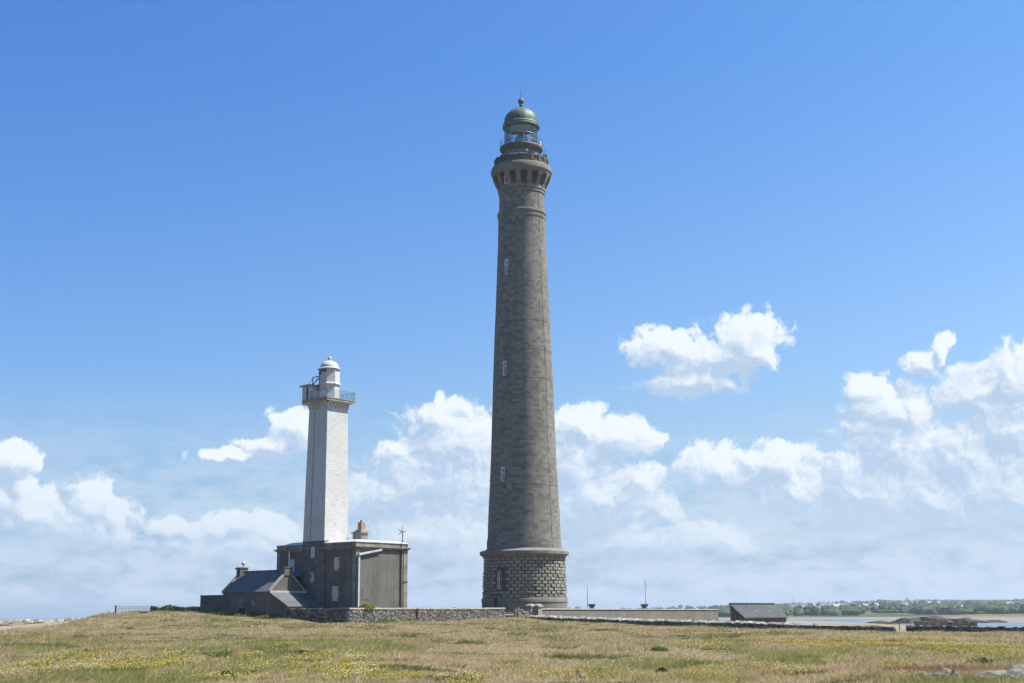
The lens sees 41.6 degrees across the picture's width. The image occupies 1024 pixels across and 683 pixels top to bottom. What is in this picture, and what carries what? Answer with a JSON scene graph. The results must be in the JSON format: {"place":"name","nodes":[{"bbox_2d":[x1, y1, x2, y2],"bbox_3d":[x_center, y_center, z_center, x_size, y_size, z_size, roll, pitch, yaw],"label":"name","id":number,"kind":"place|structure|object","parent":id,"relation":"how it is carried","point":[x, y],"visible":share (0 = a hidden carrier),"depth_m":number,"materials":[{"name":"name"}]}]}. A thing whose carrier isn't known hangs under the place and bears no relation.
{"place":"outdoors","nodes":[
{"label":"outdoors","id":0,"kind":"place"},
{"bbox_2d":[0,609,1023,682],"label":"ground","id":1,"kind":"structure","parent":0,"point":[819,623],"depth_m":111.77,"materials":[{"name":"green plant"}]},
{"bbox_2d":[0,622,13,625],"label":"boulder","id":2,"kind":"object","parent":1,"relation":"on","point":[5,624],"visible":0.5,"depth_m":220.68,"materials":[{"name":"beige stone"}]},
{"bbox_2d":[9,618,21,622],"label":"boulder","id":3,"kind":"object","parent":1,"relation":"on","point":[18,620],"visible":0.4,"depth_m":292.65,"materials":[{"name":"stone"}]},
{"bbox_2d":[9,622,33,625],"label":"boulder","id":4,"kind":"object","parent":1,"relation":"on","point":[21,623],"visible":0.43,"depth_m":220.79,"materials":[{"name":"beige stone"}]},
{"bbox_2d":[21,618,32,621],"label":"boulder","id":5,"kind":"object","parent":1,"relation":"on","point":[27,620],"visible":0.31,"depth_m":283.38,"materials":[{"name":"stone"}]},
{"bbox_2d":[53,619,63,621],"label":"boulder","id":6,"kind":"object","parent":1,"relation":"on","point":[58,620],"visible":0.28,"depth_m":283.25,"materials":[{"name":"stone"}]},
{"bbox_2d":[64,617,73,620],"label":"boulder","id":7,"kind":"object","parent":1,"relation":"on","point":[69,619],"visible":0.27,"depth_m":275.09,"materials":[{"name":"stone"}]},
{"bbox_2d":[115,605,149,612],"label":"paling fence","id":8,"kind":"object","parent":1,"relation":"on","point":[125,608],"visible":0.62,"depth_m":179.70,"materials":[{"name":"grey wood"}]},
{"bbox_2d":[159,604,178,610],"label":"bush","id":9,"kind":"object","parent":1,"relation":"on","point":[166,607],"visible":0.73,"depth_m":172.22,"materials":[{"name":"green plant"}]},
{"bbox_2d":[150,606,199,610],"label":"field wall","id":10,"kind":"structure","parent":1,"relation":"on","point":[190,608],"depth_m":171.46,"materials":[{"name":"stone"}]},
{"bbox_2d":[200,595,222,612],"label":"rendered wall","id":11,"kind":"structure","parent":1,"relation":"on","point":[210,603],"depth_m":168.28,"materials":[{"name":"stone"}]},
{"bbox_2d":[205,652,234,657],"bbox_3d":[-13.922,14.999,64.421,1.724,0.401,1.494,0,-11,0],"label":"grass clump","id":12,"kind":"object","parent":1,"relation":"on","point":[222,654],"visible":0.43,"depth_m":64.16,"materials":[{"name":"green plant"}]},
{"bbox_2d":[213,671,235,676],"bbox_3d":[-10.547,12.267,49.616,0.961,0.364,0.861,0,-11,0],"label":"grass clump","id":13,"kind":"object","parent":1,"relation":"on","point":[223,673],"visible":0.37,"depth_m":49.45,"materials":[{"name":"green plant"}]},
{"bbox_2d":[234,612,257,616],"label":"bush","id":14,"kind":"object","parent":1,"relation":"on","point":[249,614],"visible":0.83,"depth_m":161.74,"materials":[{"name":"green plant"}]},
{"bbox_2d":[255,614,279,618],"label":"bush","id":15,"kind":"object","parent":1,"relation":"on","point":[270,616],"visible":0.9,"depth_m":159.28,"materials":[{"name":"green plant"}]},
{"bbox_2d":[222,561,325,618],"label":"slate cottage","id":16,"kind":"structure","parent":1,"relation":"on","point":[266,592],"depth_m":163.61,"materials":[{"name":"grey stone"}]},
{"bbox_2d":[274,643,292,648],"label":"grass clump","id":17,"kind":"object","parent":1,"relation":"on","point":[284,644],"visible":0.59,"depth_m":71.08,"materials":[{"name":"green plant"}]},
{"bbox_2d":[299,355,355,607],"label":"square lighthouse","id":18,"kind":"object","parent":1,"relation":"on","point":[326,507],"visible":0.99,"depth_m":167.96,"materials":[{"name":"paint"}]},
{"bbox_2d":[274,520,410,610],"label":"keepers house","id":19,"kind":"structure","parent":1,"relation":"on","point":[361,568],"depth_m":163.53,"materials":[{"name":"stone"}]},
{"bbox_2d":[363,588,369,599],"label":"blocked window","id":20,"kind":"structure","parent":19,"relation":"in","point":[366,591],"depth_m":161.53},
{"bbox_2d":[376,618,395,622],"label":"bush","id":21,"kind":"object","parent":1,"relation":"on","point":[388,620],"visible":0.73,"depth_m":154.98,"materials":[{"name":"green plant"}]},
{"bbox_2d":[287,607,504,622],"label":"courtyard wall","id":22,"kind":"structure","parent":1,"relation":"on","point":[331,615],"depth_m":157.58,"materials":[{"name":"stone"}]},
{"bbox_2d":[358,603,374,608],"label":"bush","id":23,"kind":"object","parent":22,"relation":"on","point":[366,605],"visible":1,"depth_m":154.29,"materials":[{"name":"green plant"}]},
{"bbox_2d":[401,618,419,620],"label":"bush","id":24,"kind":"object","parent":1,"relation":"on","point":[408,619],"visible":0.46,"depth_m":157.91,"materials":[{"name":"green plant"}]},
{"bbox_2d":[0,635,1023,682],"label":"wild flowers","id":25,"kind":"object","parent":1,"relation":"on","point":[695,643],"visible":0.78,"depth_m":57.03,"materials":[{"name":"yellow plant"}]},
{"bbox_2d":[513,608,529,618],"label":"wall stub","id":26,"kind":"object","parent":1,"relation":"on","point":[518,612],"depth_m":174.19,"materials":[{"name":"stone"}]},
{"bbox_2d":[505,612,514,617],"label":"wooden gate","id":27,"kind":"structure","parent":26,"relation":"attached to","point":[510,614],"depth_m":172.96,"materials":[{"name":"grey wood"}]},
{"bbox_2d":[480,98,568,616],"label":"granite lighthouse","id":28,"kind":"object","parent":1,"relation":"on","point":[524,554],"visible":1,"depth_m":205.50,"materials":[{"name":"grey stone"}]},
{"bbox_2d":[493,596,499,607],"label":"door","id":29,"kind":"structure","parent":28,"relation":"in","point":[496,599],"depth_m":198.32,"materials":[{"name":"blue paint"}]},
{"bbox_2d":[497,571,500,588],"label":"window","id":30,"kind":"structure","parent":28,"relation":"in","point":[499,573],"depth_m":199.17,"materials":[{"name":"glass"}]},
{"bbox_2d":[501,467,504,480],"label":"window","id":31,"kind":"structure","parent":28,"relation":"in","point":[502,468],"depth_m":203.20,"materials":[{"name":"glass"}]},
{"bbox_2d":[503,361,505,374],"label":"window","id":32,"kind":"structure","parent":28,"relation":"in","point":[504,362],"depth_m":206.85,"materials":[{"name":"glass"}]},
{"bbox_2d":[505,259,507,273],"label":"window","id":33,"kind":"structure","parent":28,"relation":"in","point":[506,261],"depth_m":210.52,"materials":[{"name":"glass"}]},
{"bbox_2d":[525,604,533,614],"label":"gate pillar","id":34,"kind":"structure","parent":1,"relation":"on","point":[530,608],"depth_m":186.00,"materials":[{"name":"grey stone"}]},
{"bbox_2d":[534,604,542,615],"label":"gate pillar","id":35,"kind":"structure","parent":1,"relation":"on","point":[538,609],"depth_m":186.01,"materials":[{"name":"beige stone"}]},
{"bbox_2d":[542,608,718,620],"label":"cement wall","id":36,"kind":"structure","parent":1,"relation":"on","point":[697,614],"depth_m":204.19,"materials":[{"name":"grey concrete"}]},
{"bbox_2d":[649,646,668,651],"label":"grass clump","id":37,"kind":"object","parent":1,"relation":"on","point":[658,648],"visible":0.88,"depth_m":67.15,"materials":[{"name":"green plant"}]},
{"bbox_2d":[655,667,667,672],"bbox_3d":[5.794,12.839,52.451,0.754,0.404,0.689,8,-14,-34],"label":"grass clump","id":38,"kind":"object","parent":1,"relation":"on","point":[660,669],"visible":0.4,"depth_m":52.42,"materials":[{"name":"green plant"}]},
{"bbox_2d":[530,615,895,631],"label":"dry stone wall","id":39,"kind":"structure","parent":1,"relation":"on","point":[720,623],"depth_m":157.90,"materials":[{"name":"stone"}]},
{"bbox_2d":[729,603,787,623],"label":"slate shed","id":40,"kind":"structure","parent":1,"relation":"on","point":[765,612],"depth_m":178.51,"materials":[{"name":"stone"}]},
{"bbox_2d":[932,668,951,677],"bbox_3d":[13.905,10.966,43.571,1.133,0.782,0.825,2,-12,-13],"label":"boulder","id":41,"kind":"object","parent":1,"relation":"on","point":[946,670],"visible":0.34,"depth_m":43.61,"materials":[{"name":"stone"}]},
{"bbox_2d":[914,621,976,626],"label":"old bank wall","id":42,"kind":"structure","parent":1,"relation":"on","point":[952,623],"depth_m":200.32,"materials":[{"name":"stone"}]},
{"bbox_2d":[950,670,962,678],"bbox_3d":[14.091,10.729,42.556,0.741,0.697,0.645,5,-13,-24],"label":"boulder","id":43,"kind":"object","parent":1,"relation":"on","point":[954,672],"visible":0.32,"depth_m":42.47,"materials":[{"name":"stone"}]},
{"bbox_2d":[905,625,1023,632],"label":"dry stone wall","id":44,"kind":"structure","parent":1,"relation":"on","point":[967,629],"depth_m":138.41,"materials":[{"name":"stone"}]},
{"bbox_2d":[961,656,992,664],"bbox_3d":[19.560,13.413,56.471,1.556,0.442,1.368,0,-11,0],"label":"grass clump","id":45,"kind":"object","parent":1,"relation":"on","point":[980,660],"visible":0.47,"depth_m":56.26,"materials":[{"name":"plant"}]},
{"bbox_2d":[971,670,1023,678],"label":"boulder","id":46,"kind":"object","parent":1,"relation":"on","point":[1008,673],"visible":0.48,"depth_m":43.73,"materials":[{"name":"stone"}]},
{"bbox_2d":[1005,664,1023,670],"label":"boulder","id":47,"kind":"object","parent":1,"relation":"on","point":[1018,667],"visible":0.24,"depth_m":44.68,"materials":[{"name":"stone"}]},
{"bbox_2d":[0,617,1023,627],"bbox_3d":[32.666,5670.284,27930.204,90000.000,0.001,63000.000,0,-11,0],"label":"sea","id":48,"kind":"structure","parent":0,"point":[1014,624],"depth_m":1081.63,"materials":[{"name":"liquid"}]},
{"bbox_2d":[866,621,897,624],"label":"boulder","id":49,"kind":"object","parent":48,"relation":"in","point":[879,622],"visible":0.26,"depth_m":624.74,"materials":[{"name":"grey stone"}]},
{"bbox_2d":[0,0,1023,617],"label":"sky","id":50,"kind":"structure","parent":0,"point":[785,238],"materials":[{"name":"blue"}]},
{"bbox_2d":[718,609,1019,619],"bbox_3d":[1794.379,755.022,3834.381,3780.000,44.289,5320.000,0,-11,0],"label":"mainland","id":51,"kind":"structure","parent":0,"point":[868,614],"depth_m":1412.67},
{"bbox_2d":[789,604,798,610],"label":"house","id":52,"kind":"structure","parent":51,"relation":"on","point":[792,606],"depth_m":1911.29,"materials":[{"name":"stone"}]},
{"bbox_2d":[579,599,1023,616],"bbox_3d":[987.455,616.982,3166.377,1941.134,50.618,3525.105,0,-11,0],"label":"woodland","id":53,"kind":"object","parent":51,"relation":"on","point":[944,607],"visible":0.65,"depth_m":1492.29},
{"bbox_2d":[857,614,1023,622],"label":"headland","id":54,"kind":"structure","parent":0,"point":[1010,618],"depth_m":848.74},
{"bbox_2d":[891,618,905,622],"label":"boulder","id":55,"kind":"object","parent":54,"relation":"on","point":[901,620],"visible":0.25,"depth_m":784.93,"materials":[{"name":"grey stone"}]},
{"bbox_2d":[903,617,921,622],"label":"boulder","id":56,"kind":"object","parent":54,"relation":"on","point":[909,620],"visible":0.36,"depth_m":774.97,"materials":[{"name":"grey stone"}]},
{"bbox_2d":[920,616,966,620],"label":"boulder","id":57,"kind":"object","parent":54,"relation":"on","point":[925,618],"visible":0.44,"depth_m":767.57,"materials":[{"name":"grey stone"}]},
{"bbox_2d":[967,619,996,622],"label":"boulder","id":58,"kind":"object","parent":54,"relation":"on","point":[981,621],"visible":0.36,"depth_m":767.09,"materials":[{"name":"grey stone"}]},
{"bbox_2d":[985,620,1007,622],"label":"boulder","id":59,"kind":"object","parent":54,"relation":"on","point":[999,621],"visible":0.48,"depth_m":776.54,"materials":[{"name":"grey stone"}]}
]}

